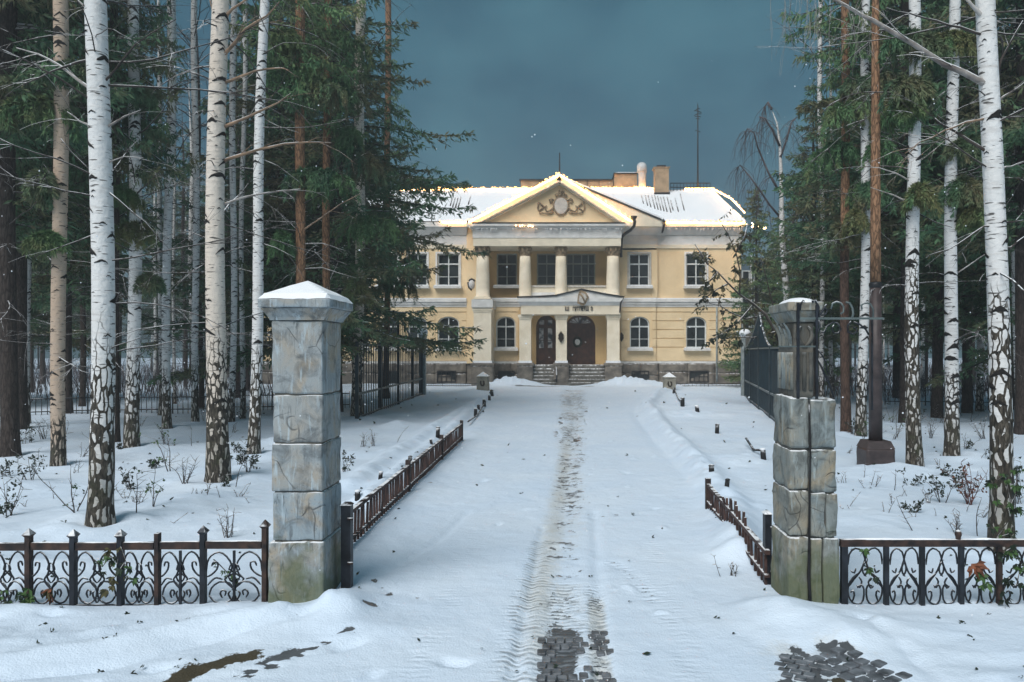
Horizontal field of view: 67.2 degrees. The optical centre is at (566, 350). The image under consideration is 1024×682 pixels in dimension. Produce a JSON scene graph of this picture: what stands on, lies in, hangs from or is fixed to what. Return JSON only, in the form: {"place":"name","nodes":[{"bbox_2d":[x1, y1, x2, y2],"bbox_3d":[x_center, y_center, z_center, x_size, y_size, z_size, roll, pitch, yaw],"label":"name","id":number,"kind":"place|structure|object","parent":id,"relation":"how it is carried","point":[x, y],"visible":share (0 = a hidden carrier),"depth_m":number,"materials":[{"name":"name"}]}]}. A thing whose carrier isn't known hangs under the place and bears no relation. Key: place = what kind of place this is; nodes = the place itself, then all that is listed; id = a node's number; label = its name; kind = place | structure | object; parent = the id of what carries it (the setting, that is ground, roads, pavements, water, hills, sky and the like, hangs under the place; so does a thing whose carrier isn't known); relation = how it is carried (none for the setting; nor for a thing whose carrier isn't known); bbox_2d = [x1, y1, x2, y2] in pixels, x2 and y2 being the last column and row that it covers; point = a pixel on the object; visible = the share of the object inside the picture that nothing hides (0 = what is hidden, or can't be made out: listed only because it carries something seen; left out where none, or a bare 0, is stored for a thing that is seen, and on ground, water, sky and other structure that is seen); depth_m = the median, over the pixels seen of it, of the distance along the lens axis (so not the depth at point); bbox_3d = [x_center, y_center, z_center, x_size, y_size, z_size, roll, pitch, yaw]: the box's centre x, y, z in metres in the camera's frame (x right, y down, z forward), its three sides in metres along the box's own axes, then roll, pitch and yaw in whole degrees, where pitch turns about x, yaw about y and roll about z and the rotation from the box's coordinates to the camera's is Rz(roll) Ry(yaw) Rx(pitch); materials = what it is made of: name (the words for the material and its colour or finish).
{"place":"outdoors","nodes":[
{"label":"outdoors","id":0,"kind":"place"},
{"bbox_2d":[0,358,1023,681],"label":"ground","id":1,"kind":"structure","parent":0,"point":[222,640],"depth_m":8.04,"materials":[{"name":"white snow"}]},
{"bbox_2d":[0,468,32,515],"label":"shrub","id":2,"kind":"object","parent":1,"relation":"on","point":[8,505],"visible":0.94,"depth_m":8.83,"materials":[{"name":"green plant"}]},
{"bbox_2d":[10,454,46,479],"bbox_3d":[-7.686,1.683,10.984,0.461,0.434,0.347,0,0,-26],"label":"shrub","id":3,"kind":"object","parent":1,"relation":"on","point":[32,466],"visible":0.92,"depth_m":10.97,"materials":[{"name":"green plant"}]},
{"bbox_2d":[16,153,89,422],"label":"birch tree","id":4,"kind":"object","parent":1,"relation":"on","point":[29,269],"visible":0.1,"depth_m":19.55,"materials":[{"name":"plant"}]},
{"bbox_2d":[32,263,90,383],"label":"spruce tree","id":5,"kind":"object","parent":1,"relation":"on","point":[42,359],"visible":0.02,"depth_m":42.96,"materials":[{"name":"green plant"}]},
{"bbox_2d":[2,0,162,254],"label":"spruce tree","id":6,"kind":"object","parent":1,"relation":"on","point":[75,224],"visible":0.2,"depth_m":15.31,"materials":[{"name":"green plant"}]},
{"bbox_2d":[0,0,185,456],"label":"spruce tree","id":7,"kind":"object","parent":1,"relation":"on","point":[9,378],"visible":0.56,"depth_m":13.55,"materials":[{"name":"green plant"}]},
{"bbox_2d":[0,0,188,465],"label":"birch tree","id":8,"kind":"object","parent":1,"relation":"on","point":[46,109],"visible":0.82,"depth_m":12.53,"materials":[{"name":"beige plant"}]},
{"bbox_2d":[16,6,181,429],"bbox_3d":[-12.982,-6.978,18.600,6.899,18.406,6.674,0,0,0],"label":"spruce tree","id":9,"kind":"object","parent":1,"relation":"on","point":[21,276],"visible":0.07,"depth_m":18.47,"materials":[{"name":"green plant"}]},
{"bbox_2d":[31,30,171,413],"bbox_3d":[-14.831,-5.991,22.814,5.027,16.393,5.186,0,0,31],"label":"spruce tree","id":10,"kind":"object","parent":1,"relation":"on","point":[43,281],"visible":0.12,"depth_m":22.90,"materials":[{"name":"green plant"}]},
{"bbox_2d":[30,156,180,361],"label":"spruce tree","id":11,"kind":"object","parent":1,"relation":"on","point":[38,320],"visible":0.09,"depth_m":27.99,"materials":[{"name":"green plant"}]},
{"bbox_2d":[72,29,149,405],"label":"pine tree","id":12,"kind":"object","parent":1,"relation":"on","point":[82,389],"visible":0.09,"depth_m":25.89,"materials":[{"name":"black plant"}]},
{"bbox_2d":[20,0,208,441],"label":"spruce tree","id":13,"kind":"object","parent":1,"relation":"on","point":[155,134],"visible":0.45,"depth_m":14.99,"materials":[{"name":"green plant"}]},
{"bbox_2d":[31,393,205,414],"bbox_3d":[-14.210,1.638,22.834,6.533,0.746,0.290,0,0,-19],"label":"fence","id":14,"kind":"object","parent":1,"relation":"on","point":[88,410],"visible":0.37,"depth_m":23.04,"materials":[{"name":"black metal"}]},
{"bbox_2d":[0,520,270,605],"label":"ornate fence","id":15,"kind":"object","parent":1,"relation":"on","point":[28,546],"visible":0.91,"depth_m":5.75,"materials":[{"name":"black metal"}]},
{"bbox_2d":[93,547,138,597],"bbox_3d":[-3.347,1.646,5.682,0.334,0.389,0.080,0,0,0],"label":"ivy","id":16,"kind":"object","parent":15,"relation":"attached to","point":[111,580],"visible":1,"depth_m":5.69,"materials":[{"name":"green plant"}]},
{"bbox_2d":[2,0,269,447],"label":"birch tree","id":17,"kind":"object","parent":1,"relation":"on","point":[130,232],"visible":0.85,"depth_m":14.67,"materials":[{"name":"white plant"}]},
{"bbox_2d":[66,0,238,415],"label":"birch tree","id":18,"kind":"object","parent":1,"relation":"on","point":[159,226],"visible":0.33,"depth_m":22.84,"materials":[{"name":"plant"}]},
{"bbox_2d":[77,56,227,403],"bbox_3d":[-14.951,-5.687,28.230,5.075,15.861,6.147,0,0,0],"label":"birch tree","id":19,"kind":"object","parent":1,"relation":"on","point":[173,303],"visible":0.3,"depth_m":27.88,"materials":[{"name":"white plant"}]},
{"bbox_2d":[122,168,188,374],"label":"spruce tree","id":20,"kind":"object","parent":1,"relation":"on","point":[146,310],"visible":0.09,"depth_m":57.61,"materials":[{"name":"green plant"}]},
{"bbox_2d":[69,0,269,428],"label":"birch tree","id":21,"kind":"object","parent":1,"relation":"on","point":[165,338],"visible":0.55,"depth_m":18.09,"materials":[{"name":"white plant"}]},
{"bbox_2d":[141,144,204,384],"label":"birch tree","id":22,"kind":"object","parent":1,"relation":"on","point":[154,360],"visible":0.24,"depth_m":42.33,"materials":[{"name":"white plant"}]},
{"bbox_2d":[147,125,205,366],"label":"spruce tree","id":23,"kind":"object","parent":1,"relation":"on","point":[179,229],"visible":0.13,"depth_m":47.71,"materials":[{"name":"green plant"}]},
{"bbox_2d":[120,4,240,407],"bbox_3d":[-12.252,-5.612,25.294,5.274,15.624,4.897,0,0,26],"label":"pine tree","id":24,"kind":"object","parent":1,"relation":"on","point":[201,388],"visible":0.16,"depth_m":25.48,"materials":[{"name":"black plant"}]},
{"bbox_2d":[150,99,225,386],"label":"pine tree","id":25,"kind":"object","parent":1,"relation":"on","point":[183,260],"visible":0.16,"depth_m":39.76,"materials":[{"name":"black plant"}]},
{"bbox_2d":[146,48,239,344],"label":"birch tree","id":26,"kind":"object","parent":1,"relation":"on","point":[190,224],"visible":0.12,"depth_m":31.30,"materials":[{"name":"white plant"}]},
{"bbox_2d":[120,0,267,421],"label":"birch tree","id":27,"kind":"object","parent":1,"relation":"on","point":[195,417],"visible":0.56,"depth_m":19.48,"materials":[{"name":"white plant"}]},
{"bbox_2d":[0,0,395,527],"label":"birch tree","id":28,"kind":"object","parent":1,"relation":"on","point":[100,510],"visible":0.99,"depth_m":7.98,"materials":[{"name":"white plant"}]},
{"bbox_2d":[153,28,251,354],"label":"birch tree","id":29,"kind":"object","parent":1,"relation":"on","point":[186,170],"visible":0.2,"depth_m":26.83,"materials":[{"name":"white plant"}]},
{"bbox_2d":[40,0,379,482],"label":"birch tree","id":30,"kind":"object","parent":1,"relation":"on","point":[217,460],"visible":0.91,"depth_m":11.10,"materials":[{"name":"beige plant"}]},
{"bbox_2d":[157,54,264,397],"bbox_3d":[-13.582,-5.394,31.902,5.124,15.173,5.689,0,0,38],"label":"pine tree","id":31,"kind":"object","parent":1,"relation":"on","point":[237,374],"visible":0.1,"depth_m":31.05,"materials":[{"name":"black plant"}]},
{"bbox_2d":[122,0,323,421],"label":"birch tree","id":32,"kind":"object","parent":1,"relation":"on","point":[234,274],"visible":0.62,"depth_m":19.52,"materials":[{"name":"white plant"}]},
{"bbox_2d":[186,63,270,390],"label":"spruce tree","id":33,"kind":"object","parent":1,"relation":"on","point":[248,367],"visible":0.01,"depth_m":35.84,"materials":[{"name":"green plant"}]},
{"bbox_2d":[161,0,319,418],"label":"birch tree","id":34,"kind":"object","parent":1,"relation":"on","point":[241,274],"visible":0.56,"depth_m":21.15,"materials":[{"name":"white plant"}]},
{"bbox_2d":[235,444,258,472],"bbox_3d":[-4.847,1.661,11.720,0.447,0.490,0.274,0,0,8],"label":"shrub","id":35,"kind":"object","parent":1,"relation":"on","point":[245,457],"visible":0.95,"depth_m":11.71,"materials":[{"name":"green plant"}]},
{"bbox_2d":[127,0,372,453],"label":"birch tree","id":36,"kind":"object","parent":1,"relation":"on","point":[254,425],"visible":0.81,"depth_m":13.67,"materials":[{"name":"white plant"}]},
{"bbox_2d":[172,0,384,288],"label":"spruce tree","id":37,"kind":"object","parent":1,"relation":"on","point":[248,200],"visible":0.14,"depth_m":23.92,"materials":[{"name":"green plant"}]},
{"bbox_2d":[225,0,375,348],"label":"pine tree","id":38,"kind":"object","parent":1,"relation":"on","point":[327,181],"visible":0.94,"depth_m":16.98,"materials":[{"name":"green plant"}]},
{"bbox_2d":[119,0,490,411],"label":"spruce tree","id":39,"kind":"object","parent":1,"relation":"on","point":[381,267],"visible":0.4,"depth_m":22.47,"materials":[{"name":"green plant"}]},
{"bbox_2d":[258,281,352,602],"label":"gate pillar","id":40,"kind":"structure","parent":1,"relation":"on","point":[308,318],"depth_m":5.73,"materials":[{"name":"stone"}]},
{"bbox_2d":[224,0,409,289],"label":"spruce tree","id":41,"kind":"object","parent":1,"relation":"on","point":[371,192],"depth_m":28.68,"materials":[{"name":"green plant"}]},
{"bbox_2d":[263,0,403,342],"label":"pine tree","id":42,"kind":"object","parent":1,"relation":"on","point":[349,140],"visible":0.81,"depth_m":19.72,"materials":[{"name":"green plant"}]},
{"bbox_2d":[309,0,433,415],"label":"birch tree","id":43,"kind":"object","parent":1,"relation":"on","point":[362,194],"visible":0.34,"depth_m":21.57,"materials":[{"name":"plant"}]},
{"bbox_2d":[355,321,427,418],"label":"iron fence","id":44,"kind":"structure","parent":1,"relation":"on","point":[422,374],"depth_m":25.86,"materials":[{"name":"black metal"}]},
{"bbox_2d":[364,0,431,398],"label":"pine tree","id":45,"kind":"object","parent":1,"relation":"on","point":[394,292],"visible":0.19,"depth_m":30.58,"materials":[{"name":"green plant"}]},
{"bbox_2d":[339,420,462,541],"bbox_3d":[-2.111,1.764,10.942,0.061,0.671,9.845,0,0,-1],"label":"palisade fence","id":46,"kind":"object","parent":1,"relation":"on","point":[425,462],"visible":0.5,"depth_m":9.56,"materials":[{"name":"wood"}]},
{"bbox_2d":[476,372,489,390],"bbox_3d":[-3.885,1.534,35.613,0.586,1.133,0.609,0,0,0],"label":"bollard","id":47,"kind":"object","parent":1,"relation":"on","point":[482,380],"visible":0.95,"depth_m":35.36,"materials":[{"name":"stone"}]},
{"bbox_2d":[262,104,745,385],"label":"mansion","id":48,"kind":"structure","parent":1,"relation":"on","point":[555,299],"depth_m":43.88,"materials":[{"name":"yellow paint"}]},
{"bbox_2d":[405,254,429,288],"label":"window","id":49,"kind":"structure","parent":48,"relation":"in","point":[423,256],"depth_m":44.18,"materials":[{"name":"white paint"}]},
{"bbox_2d":[433,254,461,288],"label":"window","id":50,"kind":"structure","parent":48,"relation":"in","point":[450,278],"depth_m":44.18,"materials":[{"name":"white glass"}]},
{"bbox_2d":[435,317,461,350],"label":"window","id":51,"kind":"structure","parent":48,"relation":"in","point":[446,320],"depth_m":44.18,"materials":[{"name":"grey glass"}]},
{"bbox_2d":[494,317,517,350],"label":"window","id":52,"kind":"structure","parent":48,"relation":"in","point":[505,326],"depth_m":44.06,"materials":[{"name":"white glass"}]},
{"bbox_2d":[493,254,518,288],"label":"window","id":53,"kind":"structure","parent":48,"relation":"in","point":[506,263],"depth_m":44.83,"materials":[{"name":"grey glass"}]},
{"bbox_2d":[467,172,559,222],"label":"light string","id":54,"kind":"object","parent":48,"relation":"attached to","point":[528,190],"visible":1,"depth_m":41.88,"materials":[{"name":"yellow plastic"}]},
{"bbox_2d":[536,316,555,363],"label":"door","id":55,"kind":"structure","parent":48,"relation":"in","point":[546,325],"depth_m":43.88,"materials":[{"name":"brown wood"}]},
{"bbox_2d":[537,254,555,284],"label":"window","id":56,"kind":"structure","parent":48,"relation":"in","point":[546,263],"depth_m":44.83,"materials":[{"name":"grey glass"}]},
{"bbox_2d":[566,254,594,284],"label":"window","id":57,"kind":"structure","parent":48,"relation":"in","point":[580,267],"depth_m":44.83,"materials":[{"name":"grey glass"}]},
{"bbox_2d":[567,316,594,363],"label":"door","id":58,"kind":"structure","parent":48,"relation":"in","point":[580,329],"depth_m":43.88,"materials":[{"name":"brown wood"}]},
{"bbox_2d":[557,173,631,221],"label":"light string","id":59,"kind":"object","parent":48,"relation":"attached to","point":[590,195],"visible":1,"depth_m":41.88,"materials":[{"name":"yellow plastic"}]},
{"bbox_2d":[626,254,652,288],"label":"window","id":60,"kind":"structure","parent":48,"relation":"in","point":[638,263],"depth_m":44.06,"materials":[{"name":"white glass"}]},
{"bbox_2d":[627,317,652,350],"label":"window","id":61,"kind":"structure","parent":48,"relation":"in","point":[639,326],"depth_m":44.06,"materials":[{"name":"white paint"}]},
{"bbox_2d":[683,254,710,288],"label":"window","id":62,"kind":"structure","parent":48,"relation":"in","point":[693,277],"depth_m":44.18,"materials":[{"name":"white paint"}]},
{"bbox_2d":[683,317,710,350],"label":"window","id":63,"kind":"structure","parent":48,"relation":"in","point":[696,334],"depth_m":44.18,"materials":[{"name":"white paint"}]},
{"bbox_2d":[30,354,988,402],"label":"undergrowth","id":64,"kind":"object","parent":1,"relation":"on","point":[923,383],"visible":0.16,"depth_m":32.60,"materials":[{"name":"plant"}]},
{"bbox_2d":[0,389,1023,677],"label":"leaf litter","id":65,"kind":"object","parent":1,"relation":"on","point":[476,485],"visible":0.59,"depth_m":6.56,"materials":[{"name":"brown plant"}]},
{"bbox_2d":[686,209,778,355],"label":"leafy tree","id":66,"kind":"object","parent":1,"relation":"on","point":[723,335],"visible":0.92,"depth_m":25.97,"materials":[{"name":"green plant"}]},
{"bbox_2d":[705,478,769,584],"bbox_3d":[1.648,1.783,7.649,0.061,0.633,2.899,0,0,1],"label":"palisade fence","id":67,"kind":"object","parent":1,"relation":"on","point":[718,504],"visible":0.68,"depth_m":7.24,"materials":[{"name":"wood"}]},
{"bbox_2d":[716,187,782,382],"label":"spruce tree","id":68,"kind":"object","parent":1,"relation":"on","point":[745,291],"visible":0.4,"depth_m":39.38,"materials":[{"name":"green plant"}]},
{"bbox_2d":[739,312,778,419],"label":"iron gate","id":69,"kind":"structure","parent":1,"relation":"on","point":[759,374],"depth_m":24.74,"materials":[{"name":"black metal"}]},
{"bbox_2d":[762,510,771,584],"bbox_3d":[1.646,1.656,6.287,0.078,0.687,0.110,0,0,0],"label":"gate post","id":70,"kind":"object","parent":1,"relation":"on","point":[767,529],"visible":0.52,"depth_m":6.25,"materials":[{"name":"black metal"}]},
{"bbox_2d":[750,229,791,345],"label":"spruce tree","id":71,"kind":"object","parent":1,"relation":"on","point":[774,289],"visible":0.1,"depth_m":40.91,"materials":[{"name":"green plant"}]},
{"bbox_2d":[724,101,817,300],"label":"birch tree","id":72,"kind":"object","parent":1,"relation":"on","point":[780,215],"visible":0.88,"depth_m":29.91,"materials":[{"name":"white plant"}]},
{"bbox_2d":[769,298,839,603],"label":"gate pillar","id":73,"kind":"structure","parent":1,"relation":"on","point":[805,560],"depth_m":5.74,"materials":[{"name":"stone"}]},
{"bbox_2d":[778,300,883,409],"bbox_3d":[1.954,0.028,5.689,0.775,0.818,0.038,0,0,0],"label":"iron bracket","id":74,"kind":"object","parent":73,"relation":"attached to","point":[817,318],"visible":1,"depth_m":5.67,"materials":[{"name":"black metal"}]},
{"bbox_2d":[761,152,854,387],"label":"spruce tree","id":75,"kind":"object","parent":1,"relation":"on","point":[826,349],"visible":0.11,"depth_m":32.80,"materials":[{"name":"green plant"}]},
{"bbox_2d":[762,78,859,395],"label":"spruce tree","id":76,"kind":"object","parent":1,"relation":"on","point":[815,292],"visible":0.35,"depth_m":26.91,"materials":[{"name":"green plant"}]},
{"bbox_2d":[743,14,882,398],"bbox_3d":[9.485,-5.721,28.543,5.689,15.799,5.124,0,0,-37],"label":"birch tree","id":77,"kind":"object","parent":1,"relation":"on","point":[831,371],"visible":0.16,"depth_m":27.64,"materials":[{"name":"white plant"}]},
{"bbox_2d":[768,0,894,396],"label":"birch tree","id":78,"kind":"object","parent":1,"relation":"on","point":[821,337],"visible":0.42,"depth_m":26.17,"materials":[{"name":"white plant"}]},
{"bbox_2d":[769,0,908,436],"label":"birch tree","id":79,"kind":"object","parent":1,"relation":"on","point":[857,220],"visible":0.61,"depth_m":16.79,"materials":[{"name":"white plant"}]},
{"bbox_2d":[774,0,923,432],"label":"pine tree","id":80,"kind":"object","parent":1,"relation":"on","point":[846,149],"visible":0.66,"depth_m":17.27,"materials":[{"name":"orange plant"}]},
{"bbox_2d":[757,0,980,294],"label":"spruce tree","id":81,"kind":"object","parent":1,"relation":"on","point":[854,274],"visible":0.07,"depth_m":25.00,"materials":[{"name":"green plant"}]},
{"bbox_2d":[856,0,894,464],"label":"post","id":82,"kind":"object","parent":1,"relation":"on","point":[875,447],"visible":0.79,"depth_m":12.17,"materials":[{"name":"wood"}]},
{"bbox_2d":[809,4,959,397],"bbox_3d":[12.915,-6.541,30.084,6.316,17.498,6.458,0,0,0],"label":"spruce tree","id":83,"kind":"object","parent":1,"relation":"on","point":[896,365],"depth_m":29.90,"materials":[{"name":"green plant"}]},
{"bbox_2d":[757,0,1023,553],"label":"birch tree","id":84,"kind":"object","parent":1,"relation":"on","point":[997,278],"visible":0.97,"depth_m":7.29,"materials":[{"name":"white plant"}]},
{"bbox_2d":[983,465,1023,538],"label":"ivy","id":85,"kind":"object","parent":84,"relation":"attached to","point":[1017,492],"visible":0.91,"depth_m":7.14,"materials":[{"name":"green plant"}]},
{"bbox_2d":[770,0,1016,422],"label":"spruce tree","id":86,"kind":"object","parent":1,"relation":"on","point":[928,173],"visible":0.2,"depth_m":19.92,"materials":[{"name":"green plant"}]},
{"bbox_2d":[801,0,1012,466],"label":"birch tree","id":87,"kind":"object","parent":1,"relation":"on","point":[921,91],"visible":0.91,"depth_m":12.15,"materials":[{"name":"white plant"}]},
{"bbox_2d":[839,530,1023,605],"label":"ornate fence","id":88,"kind":"object","parent":1,"relation":"on","point":[923,543],"visible":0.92,"depth_m":5.75,"materials":[{"name":"black metal"}]},
{"bbox_2d":[967,561,988,579],"bbox_3d":[3.044,1.625,5.691,0.160,0.146,0.052,0,0,13],"label":"fallen leaf","id":89,"kind":"object","parent":88,"relation":"attached to","point":[979,566],"visible":1,"depth_m":5.69,"materials":[{"name":"brown plant"}]},
{"bbox_2d":[993,544,1023,607],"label":"ivy","id":90,"kind":"object","parent":88,"relation":"attached to","point":[1014,553],"visible":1,"depth_m":5.69,"materials":[{"name":"green plant"}]},
{"bbox_2d":[849,8,1014,388],"bbox_3d":[13.662,-6.486,21.843,10.170,17.402,10.762,0,0,-17],"label":"spruce tree","id":91,"kind":"object","parent":1,"relation":"on","point":[975,303],"visible":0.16,"depth_m":21.56,"materials":[{"name":"green plant"}]},
{"bbox_2d":[883,0,985,418],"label":"spruce tree","id":92,"kind":"object","parent":1,"relation":"on","point":[937,368],"visible":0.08,"depth_m":21.80,"materials":[{"name":"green plant"}]},
{"bbox_2d":[858,0,1023,455],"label":"birch tree","id":93,"kind":"object","parent":1,"relation":"on","point":[966,196],"visible":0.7,"depth_m":13.45,"materials":[{"name":"white plant"}]},
{"bbox_2d":[918,472,964,502],"bbox_3d":[4.631,1.695,9.456,0.472,0.467,0.436,0,0,0],"label":"shrub","id":94,"kind":"object","parent":1,"relation":"on","point":[940,483],"visible":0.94,"depth_m":9.46,"materials":[{"name":"green plant"}]},
{"bbox_2d":[881,0,1011,412],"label":"spruce tree","id":95,"kind":"object","parent":1,"relation":"on","point":[967,398],"visible":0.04,"depth_m":23.89,"materials":[{"name":"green plant"}]},
{"bbox_2d":[881,0,1023,434],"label":"spruce tree","id":96,"kind":"object","parent":1,"relation":"on","point":[1013,134],"visible":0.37,"depth_m":17.40,"materials":[{"name":"green plant"}]},
{"bbox_2d":[928,11,987,411],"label":"birch tree","id":97,"kind":"object","parent":1,"relation":"on","point":[979,404],"visible":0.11,"depth_m":24.25,"materials":[{"name":"white plant"}]},
{"bbox_2d":[940,458,987,504],"bbox_3d":[4.925,1.646,9.463,0.492,0.616,0.405,0,0,-11],"label":"red shrub","id":98,"kind":"object","parent":1,"relation":"on","point":[966,495],"visible":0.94,"depth_m":9.48,"materials":[{"name":"orange plant"}]},
{"bbox_2d":[922,0,1015,413],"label":"birch tree","id":99,"kind":"object","parent":1,"relation":"on","point":[1012,266],"visible":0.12,"depth_m":18.99,"materials":[{"name":"white plant"}]},
{"bbox_2d":[34,0,1010,357],"label":"sky","id":100,"kind":"structure","parent":0,"point":[619,83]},
{"bbox_2d":[235,387,840,681],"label":"driveway","id":101,"kind":"structure","parent":0,"point":[453,590],"depth_m":6.49,"materials":[{"name":"white snow"}]},
{"bbox_2d":[340,502,353,587],"bbox_3d":[-1.712,1.592,6.002,0.105,0.815,0.110,0,0,0],"label":"gate post","id":102,"kind":"object","parent":101,"relation":"on","point":[346,544],"visible":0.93,"depth_m":5.97,"materials":[{"name":"black metal"}]},
{"bbox_2d":[741,256,781,331],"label":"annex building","id":103,"kind":"structure","parent":0,"point":[745,271],"depth_m":51.97,"materials":[{"name":"yellow paint"}]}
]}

